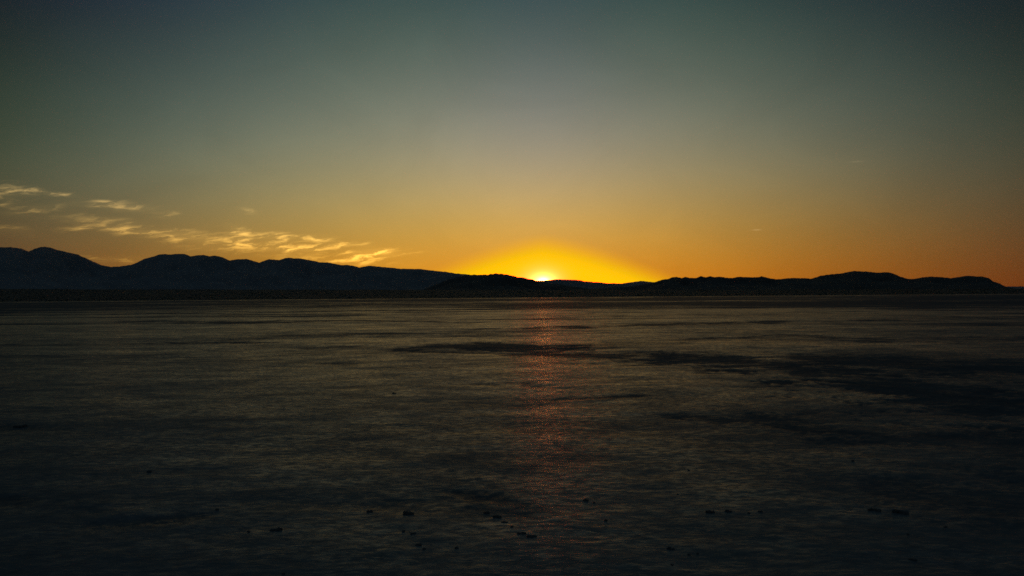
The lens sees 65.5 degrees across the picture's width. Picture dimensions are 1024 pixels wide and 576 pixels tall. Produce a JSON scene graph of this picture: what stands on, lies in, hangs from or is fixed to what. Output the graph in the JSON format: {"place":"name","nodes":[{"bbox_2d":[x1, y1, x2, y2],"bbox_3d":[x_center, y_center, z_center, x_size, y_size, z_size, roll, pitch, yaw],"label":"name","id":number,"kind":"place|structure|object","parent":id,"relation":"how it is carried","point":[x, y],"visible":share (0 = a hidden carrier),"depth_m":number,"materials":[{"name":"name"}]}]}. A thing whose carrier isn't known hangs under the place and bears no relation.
{"place":"outdoors","nodes":[
{"label":"outdoors","id":0,"kind":"place"},
{"bbox_2d":[0,247,468,289],"bbox_3d":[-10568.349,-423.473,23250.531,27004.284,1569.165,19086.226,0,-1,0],"label":"mountain range","id":1,"kind":"structure","parent":0,"point":[42,268],"depth_m":22624.67,"materials":[{"name":"black stone"}]},
{"bbox_2d":[422,273,593,289],"bbox_3d":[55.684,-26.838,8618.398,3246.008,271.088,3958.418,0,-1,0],"label":"rounded hill","id":2,"kind":"structure","parent":0,"point":[495,281],"depth_m":8293.96,"materials":[{"name":"black stone"}]},
{"bbox_2d":[0,294,1023,575],"bbox_3d":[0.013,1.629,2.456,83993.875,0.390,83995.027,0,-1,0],"label":"playa","id":3,"kind":"structure","parent":0,"point":[654,428],"depth_m":9.15,"materials":[{"name":"soil"}]},
{"bbox_2d":[270,527,281,530],"bbox_3d":[-1.638,1.680,5.528,0.089,0.032,0.045,0,-1,-17],"label":"mud clod","id":4,"kind":"object","parent":3,"relation":"on","point":[278,529],"visible":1,"depth_m":5.52,"materials":[{"name":"black soil"}]},
{"bbox_2d":[403,511,413,514],"bbox_3d":[-0.771,1.681,5.934,0.088,0.039,0.065,0,-1,-8],"label":"mud clod","id":5,"kind":"object","parent":3,"relation":"on","point":[407,513],"visible":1,"depth_m":5.92,"materials":[{"name":"black soil"}]},
{"bbox_2d":[867,508,881,511],"bbox_3d":[2.695,1.652,5.922,0.099,0.028,0.052,-1,-1,30],"label":"mud clod","id":6,"kind":"object","parent":3,"relation":"on","point":[875,509],"visible":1,"depth_m":5.91,"materials":[{"name":"black soil"}]},
{"bbox_2d":[892,509,908,514],"bbox_3d":[2.854,1.648,5.849,0.118,0.038,0.071,-1,-1,35],"label":"mud clod","id":7,"kind":"object","parent":3,"relation":"on","point":[900,511],"visible":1,"depth_m":5.84,"materials":[{"name":"black soil"}]},
{"bbox_2d":[0,289,1023,301],"bbox_3d":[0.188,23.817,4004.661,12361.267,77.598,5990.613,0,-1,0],"label":"desert slope","id":8,"kind":"structure","parent":0,"point":[70,296],"depth_m":3003.28,"materials":[{"name":"soil"}]},
{"bbox_2d":[0,288,1023,301],"bbox_3d":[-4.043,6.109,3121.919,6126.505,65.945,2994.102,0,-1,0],"label":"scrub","id":9,"kind":"object","parent":8,"relation":"on","point":[196,295],"visible":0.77,"depth_m":2954.22,"materials":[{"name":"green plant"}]},
{"bbox_2d":[0,0,1023,286],"label":"sky","id":10,"kind":"structure","parent":0,"point":[604,141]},
{"bbox_2d":[540,279,652,288],"bbox_3d":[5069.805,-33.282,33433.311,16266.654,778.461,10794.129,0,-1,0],"label":"distant ridge","id":11,"kind":"structure","parent":0,"point":[583,284],"depth_m":33734.52,"materials":[{"name":"black stone"}]},
{"bbox_2d":[594,271,1013,289],"bbox_3d":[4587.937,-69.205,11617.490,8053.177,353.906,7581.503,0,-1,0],"label":"desert hills","id":12,"kind":"structure","parent":0,"point":[863,280],"depth_m":10894.75,"materials":[{"name":"black stone"}]},
{"bbox_2d":[1007,286,1023,288],"bbox_3d":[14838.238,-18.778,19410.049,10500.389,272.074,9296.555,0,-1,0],"label":"ridge","id":13,"kind":"structure","parent":0,"point":[1017,287],"depth_m":19950.29,"materials":[{"name":"grey stone"}]}
]}

